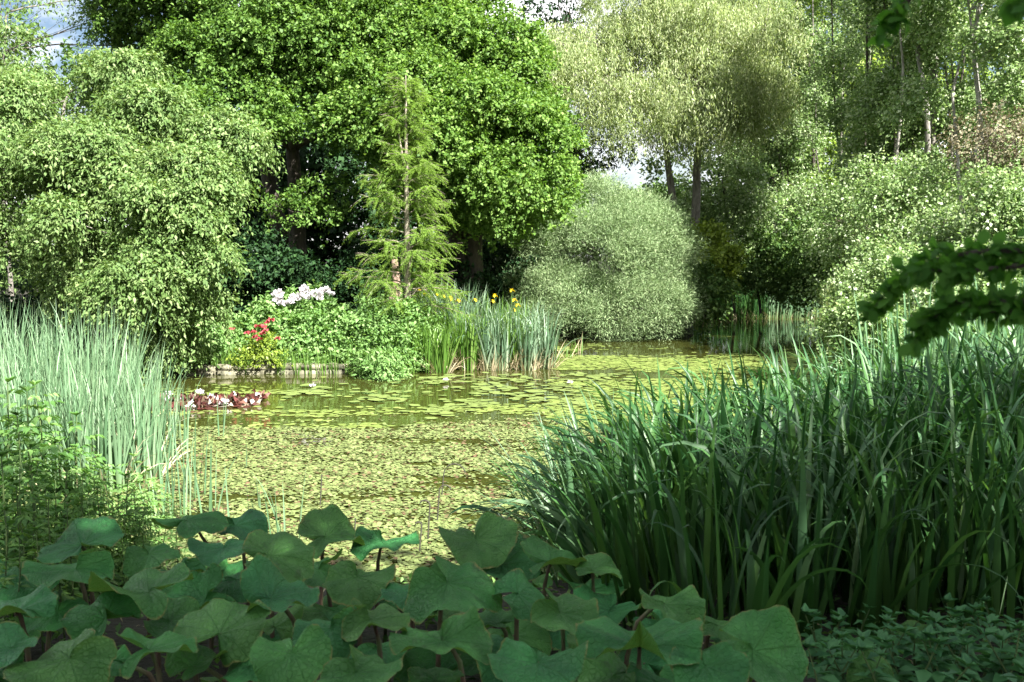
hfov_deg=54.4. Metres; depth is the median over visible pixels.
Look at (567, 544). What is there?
flag clump
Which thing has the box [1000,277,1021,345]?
flag clump
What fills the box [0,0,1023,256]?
sky
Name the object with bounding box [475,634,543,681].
butterbur leaf
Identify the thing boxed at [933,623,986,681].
leafy plant
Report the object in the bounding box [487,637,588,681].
butterbur leaf
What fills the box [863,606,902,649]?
leafy plant
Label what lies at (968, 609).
leafy plant
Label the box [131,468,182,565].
leafy plant
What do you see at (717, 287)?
shrub
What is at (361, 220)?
tree
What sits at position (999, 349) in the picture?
flag clump
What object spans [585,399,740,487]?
flag clump
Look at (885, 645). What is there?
leafy plant
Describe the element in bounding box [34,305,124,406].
cattail clump
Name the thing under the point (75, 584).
leafy plant
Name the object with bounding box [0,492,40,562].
leafy plant
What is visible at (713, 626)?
butterbur leaf
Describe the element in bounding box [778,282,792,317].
reed clump
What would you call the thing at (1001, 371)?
flag clump
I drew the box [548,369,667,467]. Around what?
flag clump
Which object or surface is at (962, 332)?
flag clump
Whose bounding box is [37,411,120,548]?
leafy plant
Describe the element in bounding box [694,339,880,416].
flag clump
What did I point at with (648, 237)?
willow bush
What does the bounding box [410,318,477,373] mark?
iris clump
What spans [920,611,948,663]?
leafy plant
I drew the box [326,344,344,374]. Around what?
grass tuft
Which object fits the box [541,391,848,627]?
flag clump
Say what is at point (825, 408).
flag clump
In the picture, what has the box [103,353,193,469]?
cattail clump
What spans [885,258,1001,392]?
flag clump
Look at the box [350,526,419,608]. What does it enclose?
butterbur leaf
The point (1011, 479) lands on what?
flag clump
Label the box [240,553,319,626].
butterbur leaf
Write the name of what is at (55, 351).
cattail clump
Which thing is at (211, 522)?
butterbur leaf
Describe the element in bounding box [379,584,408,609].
butterbur leaf
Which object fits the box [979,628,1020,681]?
leafy plant
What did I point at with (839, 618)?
leafy plant
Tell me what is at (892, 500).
flag clump
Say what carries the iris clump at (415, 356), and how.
on the water
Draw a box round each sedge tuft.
[429,393,607,579]
[460,433,572,569]
[461,414,609,536]
[462,388,697,583]
[469,422,622,571]
[472,391,673,566]
[472,407,588,530]
[478,424,562,526]
[491,394,615,527]
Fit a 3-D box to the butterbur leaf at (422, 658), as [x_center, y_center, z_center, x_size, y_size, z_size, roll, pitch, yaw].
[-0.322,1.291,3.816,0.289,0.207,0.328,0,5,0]
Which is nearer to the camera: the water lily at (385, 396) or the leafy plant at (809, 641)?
the leafy plant at (809, 641)
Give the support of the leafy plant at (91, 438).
on the ground at (146, 661)
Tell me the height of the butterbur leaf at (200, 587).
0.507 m
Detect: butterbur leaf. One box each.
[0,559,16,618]
[0,563,62,599]
[0,583,58,661]
[0,621,37,667]
[0,650,23,681]
[3,629,117,681]
[19,591,88,651]
[21,546,114,603]
[28,629,40,647]
[33,516,124,604]
[60,591,141,639]
[88,562,193,672]
[110,644,155,681]
[115,628,197,681]
[122,543,180,638]
[143,596,200,681]
[151,511,228,542]
[160,557,205,571]
[161,584,173,593]
[164,644,227,681]
[166,562,235,667]
[173,598,271,666]
[187,537,243,650]
[199,560,248,579]
[200,677,253,681]
[205,558,227,569]
[212,569,247,602]
[219,508,267,605]
[219,658,257,681]
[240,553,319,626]
[242,529,314,637]
[249,624,332,681]
[262,604,303,639]
[262,628,280,641]
[292,605,356,658]
[296,503,364,604]
[301,595,328,620]
[304,548,342,606]
[312,603,356,620]
[315,644,402,681]
[322,560,395,645]
[332,594,381,606]
[341,598,409,658]
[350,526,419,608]
[357,641,406,662]
[368,625,427,642]
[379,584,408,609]
[380,582,414,648]
[389,606,492,681]
[393,647,461,681]
[403,555,502,666]
[407,667,464,681]
[426,609,461,621]
[431,561,441,572]
[431,610,437,621]
[438,511,518,568]
[453,634,490,675]
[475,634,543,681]
[478,608,513,637]
[482,532,540,628]
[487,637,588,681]
[488,620,551,655]
[493,568,545,640]
[512,572,552,592]
[520,534,597,597]
[530,588,598,650]
[548,630,569,649]
[557,572,629,595]
[557,647,579,681]
[566,633,576,648]
[573,584,641,624]
[574,552,621,591]
[575,616,702,669]
[577,651,635,681]
[616,653,660,675]
[617,647,667,671]
[624,584,705,665]
[626,661,672,681]
[632,609,663,630]
[659,664,675,681]
[669,641,750,681]
[703,615,741,649]
[710,636,720,643]
[719,605,808,681]
[836,635,867,658]
[846,649,893,681]
[896,620,943,654]
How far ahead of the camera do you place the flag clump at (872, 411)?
6.25 m
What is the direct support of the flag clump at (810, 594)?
on the ground at (146, 661)
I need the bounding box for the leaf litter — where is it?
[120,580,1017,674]
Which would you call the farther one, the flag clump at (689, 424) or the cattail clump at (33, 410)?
the cattail clump at (33, 410)
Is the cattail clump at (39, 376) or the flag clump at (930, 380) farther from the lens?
the cattail clump at (39, 376)
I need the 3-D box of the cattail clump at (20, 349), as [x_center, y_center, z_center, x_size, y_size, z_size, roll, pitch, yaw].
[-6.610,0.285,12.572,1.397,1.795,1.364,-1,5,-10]
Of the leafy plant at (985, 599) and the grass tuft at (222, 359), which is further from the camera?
the grass tuft at (222, 359)
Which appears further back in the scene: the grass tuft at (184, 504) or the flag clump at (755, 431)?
the grass tuft at (184, 504)
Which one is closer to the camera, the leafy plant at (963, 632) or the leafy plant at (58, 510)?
the leafy plant at (963, 632)
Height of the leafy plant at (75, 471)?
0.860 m
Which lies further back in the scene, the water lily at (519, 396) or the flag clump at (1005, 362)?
the water lily at (519, 396)
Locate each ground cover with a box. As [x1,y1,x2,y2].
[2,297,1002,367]
[8,568,1023,681]
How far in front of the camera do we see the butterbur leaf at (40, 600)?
3.54 m
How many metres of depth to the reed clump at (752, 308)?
35.22 m
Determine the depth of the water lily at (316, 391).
16.11 m
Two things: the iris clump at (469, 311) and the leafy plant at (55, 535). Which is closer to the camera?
the leafy plant at (55, 535)
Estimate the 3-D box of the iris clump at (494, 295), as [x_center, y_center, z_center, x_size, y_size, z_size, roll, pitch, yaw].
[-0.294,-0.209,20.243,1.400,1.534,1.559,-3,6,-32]
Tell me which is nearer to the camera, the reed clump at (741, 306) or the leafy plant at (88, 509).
the leafy plant at (88, 509)
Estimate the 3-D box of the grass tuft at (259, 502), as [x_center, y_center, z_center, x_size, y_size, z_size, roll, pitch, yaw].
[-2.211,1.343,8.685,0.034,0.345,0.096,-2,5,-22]
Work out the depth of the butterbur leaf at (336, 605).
4.54 m
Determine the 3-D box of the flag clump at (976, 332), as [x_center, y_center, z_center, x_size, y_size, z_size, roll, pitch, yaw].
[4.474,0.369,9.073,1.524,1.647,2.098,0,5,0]
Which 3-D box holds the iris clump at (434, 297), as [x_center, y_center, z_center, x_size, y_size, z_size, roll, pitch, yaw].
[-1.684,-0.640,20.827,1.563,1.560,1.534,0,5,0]
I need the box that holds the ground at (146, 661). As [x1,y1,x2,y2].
[0,257,1023,681]
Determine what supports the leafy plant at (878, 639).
on the ground at (146, 661)
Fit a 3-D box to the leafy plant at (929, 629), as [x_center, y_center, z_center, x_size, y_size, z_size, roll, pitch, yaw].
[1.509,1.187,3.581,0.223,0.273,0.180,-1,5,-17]
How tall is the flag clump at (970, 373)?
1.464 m
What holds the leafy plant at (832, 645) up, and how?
on the ground at (146, 661)
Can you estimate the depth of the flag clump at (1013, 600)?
4.65 m
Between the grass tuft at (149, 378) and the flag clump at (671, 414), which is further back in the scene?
the grass tuft at (149, 378)
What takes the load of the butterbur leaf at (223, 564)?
on the ground at (146, 661)
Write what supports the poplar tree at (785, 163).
on the ground at (146, 661)
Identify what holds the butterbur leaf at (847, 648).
on the ground at (146, 661)
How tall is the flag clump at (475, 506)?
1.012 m
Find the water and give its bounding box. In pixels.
[0,314,866,583]
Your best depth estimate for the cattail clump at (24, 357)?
11.63 m
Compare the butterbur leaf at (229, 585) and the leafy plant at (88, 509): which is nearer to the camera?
the butterbur leaf at (229, 585)
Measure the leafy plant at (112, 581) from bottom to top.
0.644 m
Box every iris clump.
[384,315,432,371]
[392,278,438,310]
[394,317,437,372]
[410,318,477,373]
[412,278,461,316]
[412,318,458,372]
[413,289,450,335]
[415,278,461,313]
[419,294,460,345]
[422,306,496,369]
[427,290,493,352]
[431,278,478,330]
[434,306,494,370]
[436,282,485,325]
[439,298,490,344]
[448,284,505,322]
[454,306,514,370]
[460,303,508,331]
[467,294,529,341]
[467,295,523,319]
[472,305,530,370]
[478,295,523,333]
[480,303,543,369]
[484,289,536,326]
[497,297,570,348]
[497,298,548,364]
[501,297,555,363]
[503,304,557,370]
[519,305,590,369]
[555,341,578,357]
[562,332,585,353]
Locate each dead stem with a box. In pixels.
[320,474,321,504]
[415,521,421,550]
[419,499,430,538]
[437,484,450,519]
[441,463,465,494]
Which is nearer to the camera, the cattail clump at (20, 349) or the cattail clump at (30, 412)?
the cattail clump at (30, 412)
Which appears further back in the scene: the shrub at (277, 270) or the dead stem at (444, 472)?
the shrub at (277, 270)
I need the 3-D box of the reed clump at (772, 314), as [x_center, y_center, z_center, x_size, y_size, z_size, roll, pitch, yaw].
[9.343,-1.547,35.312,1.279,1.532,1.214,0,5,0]
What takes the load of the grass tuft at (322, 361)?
on the stone edging
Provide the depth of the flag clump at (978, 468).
4.75 m
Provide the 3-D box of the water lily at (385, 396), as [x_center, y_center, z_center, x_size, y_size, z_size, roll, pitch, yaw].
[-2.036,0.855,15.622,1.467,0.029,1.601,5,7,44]
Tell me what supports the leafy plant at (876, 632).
on the ground at (146, 661)
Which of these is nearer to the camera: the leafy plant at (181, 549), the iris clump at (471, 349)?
the leafy plant at (181, 549)
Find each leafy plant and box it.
[0,376,62,552]
[0,385,86,553]
[0,410,70,591]
[0,417,44,556]
[0,418,43,543]
[0,448,32,616]
[0,455,24,557]
[0,457,29,549]
[0,469,74,603]
[0,492,9,553]
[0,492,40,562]
[0,504,24,621]
[0,530,38,643]
[0,553,13,620]
[0,559,17,619]
[0,564,28,654]
[1,405,97,559]
[1,438,64,558]
[1,478,39,569]
[7,468,58,584]
[8,492,66,584]
[12,380,90,508]
[12,440,71,587]
[20,523,58,651]
[23,448,71,527]
[26,454,49,554]
[28,439,84,532]
[28,510,38,557]
[28,534,66,597]
[29,464,116,600]
[33,437,89,517]
[33,493,68,590]
[35,483,69,588]
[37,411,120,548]
[46,465,71,588]
[48,443,119,558]
[49,462,90,520]
[49,495,68,589]
[49,533,67,640]
[51,479,79,516]
[56,493,109,599]
[58,449,108,547]
[59,472,116,598]
[59,501,89,599]
[60,491,120,594]
[70,546,89,600]
[74,477,118,582]
[79,485,127,588]
[84,436,99,546]
[84,454,126,549]
[84,457,99,517]
[85,508,100,597]
[87,466,132,550]
[93,460,123,556]
[96,474,133,549]
[98,452,155,549]
[100,467,118,567]
[107,498,138,584]
[109,477,148,585]
[110,516,144,586]
[112,540,126,587]
[114,494,129,568]
[115,485,152,545]
[115,503,156,557]
[116,491,152,567]
[117,472,137,557]
[118,465,165,567]
[121,487,160,546]
[121,509,164,564]
[130,503,163,568]
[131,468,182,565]
[137,511,149,548]
[139,477,190,565]
[148,493,182,569]
[162,496,191,566]
[796,603,844,678]
[801,635,839,681]
[804,607,848,659]
[805,610,827,667]
[810,637,858,681]
[811,637,844,674]
[815,638,853,680]
[826,614,846,659]
[828,628,874,676]
[832,629,853,679]
[840,603,876,636]
[842,647,893,681]
[849,637,898,681]
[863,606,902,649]
[867,630,908,681]
[872,629,890,647]
[873,635,907,679]
[875,613,915,667]
[875,641,895,665]
[880,633,917,681]
[883,609,927,655]
[883,623,906,681]
[886,622,918,669]
[896,626,930,676]
[896,634,954,681]
[912,610,936,663]
[914,624,969,681]
[914,632,955,680]
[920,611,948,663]
[921,605,975,668]
[925,618,960,669]
[930,610,974,667]
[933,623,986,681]
[937,593,981,661]
[937,604,981,653]
[937,637,972,678]
[938,652,977,681]
[946,615,980,662]
[948,636,979,681]
[953,628,987,681]
[968,602,996,660]
[972,624,1022,681]
[973,613,1023,673]
[974,614,1023,676]
[976,595,1007,652]
[976,622,1023,673]
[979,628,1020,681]
[981,620,1023,681]
[999,659,1023,681]
[1011,594,1023,645]
[1011,633,1023,656]
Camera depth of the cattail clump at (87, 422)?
9.24 m
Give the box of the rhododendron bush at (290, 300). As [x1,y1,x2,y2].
[250,278,354,346]
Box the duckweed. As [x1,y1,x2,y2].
[158,324,840,428]
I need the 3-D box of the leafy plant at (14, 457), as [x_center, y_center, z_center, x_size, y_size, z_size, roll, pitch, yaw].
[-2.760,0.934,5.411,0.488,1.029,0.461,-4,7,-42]
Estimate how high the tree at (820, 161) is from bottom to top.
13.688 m
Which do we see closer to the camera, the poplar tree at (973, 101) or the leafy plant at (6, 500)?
the leafy plant at (6, 500)
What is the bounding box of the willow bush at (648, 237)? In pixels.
[483,169,715,341]
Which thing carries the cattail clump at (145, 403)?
in the water
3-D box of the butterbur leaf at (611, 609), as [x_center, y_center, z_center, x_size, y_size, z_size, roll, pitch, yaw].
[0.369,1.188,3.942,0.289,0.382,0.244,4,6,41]
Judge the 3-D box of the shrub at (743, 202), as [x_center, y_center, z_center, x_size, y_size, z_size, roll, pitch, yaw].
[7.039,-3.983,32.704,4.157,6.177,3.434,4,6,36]
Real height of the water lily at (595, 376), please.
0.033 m
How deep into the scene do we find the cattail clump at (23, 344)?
11.93 m
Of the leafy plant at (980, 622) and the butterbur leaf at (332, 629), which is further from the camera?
the leafy plant at (980, 622)
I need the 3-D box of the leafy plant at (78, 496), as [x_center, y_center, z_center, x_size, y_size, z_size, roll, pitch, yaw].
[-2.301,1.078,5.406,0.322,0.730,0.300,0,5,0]
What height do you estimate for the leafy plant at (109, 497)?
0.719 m
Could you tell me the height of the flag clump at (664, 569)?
1.213 m
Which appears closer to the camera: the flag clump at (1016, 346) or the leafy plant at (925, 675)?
the leafy plant at (925, 675)
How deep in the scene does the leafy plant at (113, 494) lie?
6.05 m
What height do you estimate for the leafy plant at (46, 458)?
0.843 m
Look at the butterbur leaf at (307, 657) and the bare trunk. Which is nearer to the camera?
the butterbur leaf at (307, 657)
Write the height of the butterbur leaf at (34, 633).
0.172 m
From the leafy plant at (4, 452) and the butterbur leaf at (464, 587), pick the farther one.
the leafy plant at (4, 452)
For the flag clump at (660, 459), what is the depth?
7.13 m
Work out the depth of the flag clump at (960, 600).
5.12 m
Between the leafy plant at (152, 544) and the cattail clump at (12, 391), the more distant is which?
the cattail clump at (12, 391)
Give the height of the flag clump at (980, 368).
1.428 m
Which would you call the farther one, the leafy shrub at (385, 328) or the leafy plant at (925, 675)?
the leafy shrub at (385, 328)
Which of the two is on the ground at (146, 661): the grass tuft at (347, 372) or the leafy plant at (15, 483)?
the leafy plant at (15, 483)
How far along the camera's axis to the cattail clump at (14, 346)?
12.02 m
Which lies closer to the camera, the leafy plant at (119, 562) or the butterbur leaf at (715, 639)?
the butterbur leaf at (715, 639)
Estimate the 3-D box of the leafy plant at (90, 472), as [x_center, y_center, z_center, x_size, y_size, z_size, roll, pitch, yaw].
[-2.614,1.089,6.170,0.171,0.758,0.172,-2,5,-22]
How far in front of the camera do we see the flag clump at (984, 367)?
7.05 m
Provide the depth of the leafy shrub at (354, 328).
19.02 m
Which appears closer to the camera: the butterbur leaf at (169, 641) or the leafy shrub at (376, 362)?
the butterbur leaf at (169, 641)
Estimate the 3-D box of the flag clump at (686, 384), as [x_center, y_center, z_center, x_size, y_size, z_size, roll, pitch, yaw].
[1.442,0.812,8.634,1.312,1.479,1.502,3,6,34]
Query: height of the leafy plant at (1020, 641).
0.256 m
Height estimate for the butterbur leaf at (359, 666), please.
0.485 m
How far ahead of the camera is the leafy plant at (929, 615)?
4.07 m
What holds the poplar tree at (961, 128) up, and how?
on the ground at (146, 661)
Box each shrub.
[0,250,84,337]
[40,295,114,344]
[188,311,259,362]
[205,216,336,321]
[216,299,311,361]
[221,328,304,368]
[270,299,353,364]
[291,234,417,317]
[312,292,403,363]
[345,344,421,381]
[358,294,442,369]
[399,241,509,311]
[465,231,557,316]
[614,182,687,301]
[644,255,741,334]
[663,133,801,313]
[680,216,753,318]
[729,180,823,295]
[730,223,808,313]
[765,208,842,323]
[785,170,909,309]
[796,277,917,378]
[803,221,948,334]
[817,262,906,361]
[826,141,975,316]
[872,188,1023,313]
[895,229,1023,344]
[930,96,1023,242]
[933,155,1023,277]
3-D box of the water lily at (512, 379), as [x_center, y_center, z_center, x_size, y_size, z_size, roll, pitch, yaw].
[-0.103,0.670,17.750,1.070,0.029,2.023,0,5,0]
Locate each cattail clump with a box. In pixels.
[0,296,28,386]
[0,297,37,357]
[0,298,42,366]
[0,302,35,374]
[0,304,69,371]
[0,306,61,411]
[0,306,67,411]
[0,308,76,401]
[0,312,100,403]
[0,322,71,447]
[0,322,116,458]
[0,328,47,410]
[0,329,54,421]
[0,333,74,434]
[0,342,71,490]
[0,343,53,489]
[0,348,31,448]
[0,350,36,423]
[0,356,78,486]
[2,305,76,379]
[2,316,58,393]
[2,355,112,489]
[4,313,111,455]
[5,303,101,388]
[5,305,115,451]
[11,300,40,370]
[13,344,136,495]
[18,298,124,371]
[21,319,94,408]
[22,315,123,427]
[23,347,153,483]
[30,296,107,377]
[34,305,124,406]
[34,354,175,495]
[35,302,148,375]
[38,316,149,437]
[41,296,154,423]
[44,300,157,421]
[47,299,178,411]
[62,317,167,454]
[62,325,187,428]
[68,329,176,391]
[68,358,175,470]
[76,372,184,486]
[79,331,173,431]
[79,379,178,494]
[81,349,177,445]
[84,336,154,422]
[85,369,192,484]
[94,327,165,403]
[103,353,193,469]
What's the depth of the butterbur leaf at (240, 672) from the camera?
3.27 m
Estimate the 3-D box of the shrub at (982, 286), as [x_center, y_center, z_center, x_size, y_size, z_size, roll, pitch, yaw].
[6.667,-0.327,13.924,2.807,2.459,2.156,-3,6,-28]
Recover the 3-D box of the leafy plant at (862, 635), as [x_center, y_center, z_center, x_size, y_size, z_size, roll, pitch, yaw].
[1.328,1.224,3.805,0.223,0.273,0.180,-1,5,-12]
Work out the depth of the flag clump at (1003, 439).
5.00 m
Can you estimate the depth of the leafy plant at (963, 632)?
3.60 m
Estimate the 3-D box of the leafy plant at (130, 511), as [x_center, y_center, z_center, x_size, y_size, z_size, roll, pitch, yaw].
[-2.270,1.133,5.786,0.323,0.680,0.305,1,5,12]
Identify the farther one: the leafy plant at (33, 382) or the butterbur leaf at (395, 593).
the leafy plant at (33, 382)
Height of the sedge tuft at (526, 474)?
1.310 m
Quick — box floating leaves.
[2,410,733,582]
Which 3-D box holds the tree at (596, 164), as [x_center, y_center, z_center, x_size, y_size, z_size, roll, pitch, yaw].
[-1.262,-5.489,34.604,9.346,9.405,6.202,0,5,0]
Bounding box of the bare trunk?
[389,259,400,306]
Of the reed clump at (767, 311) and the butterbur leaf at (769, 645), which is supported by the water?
the reed clump at (767, 311)
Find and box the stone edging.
[163,362,364,374]
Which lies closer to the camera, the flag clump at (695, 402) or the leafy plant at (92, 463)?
the leafy plant at (92, 463)
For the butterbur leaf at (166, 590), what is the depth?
5.41 m
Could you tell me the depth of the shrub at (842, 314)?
16.25 m
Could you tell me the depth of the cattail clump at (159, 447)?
9.74 m
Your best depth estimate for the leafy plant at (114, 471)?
6.63 m
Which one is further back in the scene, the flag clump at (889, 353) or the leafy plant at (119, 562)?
the flag clump at (889, 353)
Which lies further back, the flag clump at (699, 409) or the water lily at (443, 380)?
the water lily at (443, 380)
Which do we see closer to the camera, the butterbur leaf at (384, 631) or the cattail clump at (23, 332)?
the butterbur leaf at (384, 631)
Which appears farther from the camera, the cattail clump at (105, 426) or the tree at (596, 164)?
the tree at (596, 164)
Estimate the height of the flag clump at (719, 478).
1.242 m
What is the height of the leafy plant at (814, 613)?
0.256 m
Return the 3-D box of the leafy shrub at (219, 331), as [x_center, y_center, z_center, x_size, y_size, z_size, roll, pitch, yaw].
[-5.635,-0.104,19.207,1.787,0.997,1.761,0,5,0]
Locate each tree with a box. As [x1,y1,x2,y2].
[0,0,139,301]
[0,1,81,290]
[0,42,286,381]
[8,69,125,283]
[68,0,430,268]
[81,40,311,249]
[189,67,373,296]
[298,0,590,313]
[300,103,511,299]
[333,71,475,340]
[400,73,608,292]
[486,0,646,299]
[535,0,815,225]
[606,174,720,274]
[630,17,828,275]
[691,0,891,293]
[710,0,812,292]
[717,0,836,277]
[751,0,844,289]
[770,0,878,262]
[803,0,889,262]
[803,0,995,208]
[816,0,963,274]
[826,0,972,316]
[854,0,1023,359]
[865,0,980,309]
[873,1,1023,234]
[919,0,1021,232]
[920,0,1019,202]
[932,0,1023,239]
[939,76,1023,170]
[950,6,1023,278]
[993,40,1023,139]
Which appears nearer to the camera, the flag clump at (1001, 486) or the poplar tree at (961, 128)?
the flag clump at (1001, 486)
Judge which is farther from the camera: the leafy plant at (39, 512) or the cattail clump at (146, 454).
the cattail clump at (146, 454)
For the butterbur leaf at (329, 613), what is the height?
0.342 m
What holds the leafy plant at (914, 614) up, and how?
on the ground at (146, 661)
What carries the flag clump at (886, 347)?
on the ground at (146, 661)
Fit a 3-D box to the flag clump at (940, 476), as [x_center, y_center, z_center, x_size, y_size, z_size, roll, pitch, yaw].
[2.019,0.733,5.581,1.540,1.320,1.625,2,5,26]
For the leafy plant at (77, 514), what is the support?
on the ground at (146, 661)
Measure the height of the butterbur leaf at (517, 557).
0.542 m
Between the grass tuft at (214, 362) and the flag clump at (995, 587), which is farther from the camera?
the grass tuft at (214, 362)
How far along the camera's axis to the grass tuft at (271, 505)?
7.72 m
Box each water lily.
[144,388,270,412]
[251,383,360,397]
[321,390,445,401]
[390,374,485,383]
[399,398,465,418]
[442,381,534,393]
[455,392,498,410]
[478,372,533,385]
[493,388,573,404]
[524,379,605,391]
[535,393,603,407]
[550,371,636,381]
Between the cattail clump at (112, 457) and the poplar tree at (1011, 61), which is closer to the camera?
the cattail clump at (112, 457)
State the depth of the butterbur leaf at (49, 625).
3.89 m
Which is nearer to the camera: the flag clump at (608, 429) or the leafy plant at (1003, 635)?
the leafy plant at (1003, 635)
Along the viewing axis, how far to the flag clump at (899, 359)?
7.11 m
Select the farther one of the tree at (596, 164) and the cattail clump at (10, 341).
the tree at (596, 164)
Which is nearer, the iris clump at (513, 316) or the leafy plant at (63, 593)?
the leafy plant at (63, 593)
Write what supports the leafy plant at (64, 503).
on the ground at (146, 661)
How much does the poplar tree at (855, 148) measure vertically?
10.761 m
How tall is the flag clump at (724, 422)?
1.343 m
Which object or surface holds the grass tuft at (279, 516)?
in the water
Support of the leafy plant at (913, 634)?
on the ground at (146, 661)
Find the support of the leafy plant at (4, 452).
on the ground at (146, 661)
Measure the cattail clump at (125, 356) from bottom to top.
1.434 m
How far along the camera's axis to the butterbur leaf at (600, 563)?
4.14 m
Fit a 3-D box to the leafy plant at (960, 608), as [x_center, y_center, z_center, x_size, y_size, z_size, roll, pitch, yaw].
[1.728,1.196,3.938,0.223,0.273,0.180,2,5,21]
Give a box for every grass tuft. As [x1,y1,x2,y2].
[121,408,197,527]
[130,345,184,421]
[150,366,186,438]
[154,395,207,516]
[164,374,203,451]
[164,404,215,498]
[190,433,239,512]
[208,337,222,366]
[214,340,233,370]
[217,395,227,435]
[220,460,234,535]
[222,344,237,365]
[231,344,249,370]
[235,345,251,374]
[241,464,252,509]
[251,472,305,529]
[256,480,260,507]
[262,482,285,533]
[263,479,301,537]
[275,343,292,374]
[281,344,303,374]
[298,344,316,373]
[313,347,329,374]
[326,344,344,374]
[336,340,355,374]
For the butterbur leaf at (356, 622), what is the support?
on the ground at (146, 661)
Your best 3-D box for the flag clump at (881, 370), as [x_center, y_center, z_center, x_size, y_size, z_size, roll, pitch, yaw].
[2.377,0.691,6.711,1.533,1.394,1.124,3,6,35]
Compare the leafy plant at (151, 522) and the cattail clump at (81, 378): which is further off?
the cattail clump at (81, 378)
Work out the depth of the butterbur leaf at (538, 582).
5.33 m
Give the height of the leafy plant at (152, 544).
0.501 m
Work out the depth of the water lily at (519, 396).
15.59 m
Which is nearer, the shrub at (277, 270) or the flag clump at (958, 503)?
the flag clump at (958, 503)
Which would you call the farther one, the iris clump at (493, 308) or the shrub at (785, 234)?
the shrub at (785, 234)
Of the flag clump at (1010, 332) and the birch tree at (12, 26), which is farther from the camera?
the birch tree at (12, 26)
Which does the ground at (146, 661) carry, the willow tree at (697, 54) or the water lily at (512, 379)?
the willow tree at (697, 54)
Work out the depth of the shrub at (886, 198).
19.53 m
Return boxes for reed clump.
[719,296,743,318]
[733,289,757,318]
[744,290,764,317]
[747,294,778,317]
[765,296,789,317]
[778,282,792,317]
[789,296,809,318]
[804,300,821,317]
[809,300,826,317]
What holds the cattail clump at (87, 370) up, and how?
in the water
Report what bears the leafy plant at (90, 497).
on the ground at (146, 661)
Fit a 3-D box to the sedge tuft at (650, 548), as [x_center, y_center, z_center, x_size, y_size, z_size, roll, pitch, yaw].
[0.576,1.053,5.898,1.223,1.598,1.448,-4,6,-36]
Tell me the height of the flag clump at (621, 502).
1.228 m
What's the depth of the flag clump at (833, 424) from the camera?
5.42 m
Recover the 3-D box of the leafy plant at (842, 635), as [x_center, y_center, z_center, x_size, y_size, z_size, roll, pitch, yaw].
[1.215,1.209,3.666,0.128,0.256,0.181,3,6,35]
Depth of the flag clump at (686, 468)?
5.50 m
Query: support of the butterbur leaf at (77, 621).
on the ground at (146, 661)
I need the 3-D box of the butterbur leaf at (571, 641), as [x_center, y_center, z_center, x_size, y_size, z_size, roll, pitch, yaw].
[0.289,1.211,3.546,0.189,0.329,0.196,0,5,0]
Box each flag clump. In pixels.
[446,443,594,579]
[461,399,595,504]
[465,394,735,621]
[486,415,615,589]
[490,387,661,576]
[509,416,643,539]
[520,379,742,514]
[529,372,760,531]
[531,391,667,477]
[535,375,840,587]
[539,381,809,527]
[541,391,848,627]
[543,395,877,583]
[546,375,758,529]
[546,387,839,616]
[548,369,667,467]
[566,375,849,609]
[570,418,754,575]
[572,366,828,485]
[575,394,873,584]
[582,353,744,453]
[585,371,787,442]
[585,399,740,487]
[597,377,876,592]
[605,452,866,647]
[610,347,810,423]
[635,371,752,475]
[636,350,848,486]
[639,379,920,614]
[646,389,785,475]
[650,385,942,625]
[657,377,875,568]
[659,372,880,466]
[662,338,814,413]
[671,379,866,457]
[672,362,826,434]
[676,365,1008,603]
[679,358,871,575]
[682,347,919,572]
[684,362,963,468]
[686,367,933,608]
[689,432,1008,598]
[691,467,936,647]
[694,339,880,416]
[695,351,866,434]
[712,332,855,403]
[712,438,1022,649]
[718,377,1023,610]
[723,366,1017,575]
[725,352,859,425]
[727,367,915,445]
[728,335,960,448]
[728,362,926,450]
[732,358,1004,518]
[732,367,917,429]
[740,380,1022,569]
[741,339,967,464]
[744,318,972,432]
[751,356,1023,618]
[752,334,892,402]
[753,344,937,415]
[755,333,1022,478]
[767,350,1023,576]
[778,353,905,421]
[780,369,1009,614]
[784,377,1016,545]
[787,428,1023,644]
[789,335,970,409]
[791,326,903,397]
[793,321,991,423]
[803,330,931,393]
[803,379,1023,620]
[807,321,994,414]
[815,331,924,399]
[820,340,1023,452]
[824,340,1023,524]
[834,326,1023,431]
[840,424,1023,631]
[843,369,1023,585]
[847,365,1023,614]
[848,318,1001,377]
[853,288,942,399]
[858,309,920,406]
[860,339,1023,572]
[868,310,994,380]
[868,325,1022,399]
[869,339,1023,443]
[877,322,1023,421]
[881,341,1021,600]
[884,321,1023,385]
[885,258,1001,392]
[886,326,1022,438]
[890,316,1018,402]
[891,447,1023,634]
[895,336,1023,467]
[896,342,1008,578]
[898,297,1006,378]
[899,294,1018,382]
[899,332,1023,424]
[899,335,1020,477]
[903,407,1023,496]
[906,330,1023,433]
[912,278,1015,364]
[913,348,1023,603]
[917,278,1004,370]
[930,316,1023,384]
[941,363,1023,407]
[955,276,1023,358]
[955,327,1023,438]
[956,334,1023,463]
[965,422,1023,530]
[967,328,1023,438]
[973,286,1015,356]
[975,330,1023,401]
[978,340,1019,364]
[987,316,1019,370]
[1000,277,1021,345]
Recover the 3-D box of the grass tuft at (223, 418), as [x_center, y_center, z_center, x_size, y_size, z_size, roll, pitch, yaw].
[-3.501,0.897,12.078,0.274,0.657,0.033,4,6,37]

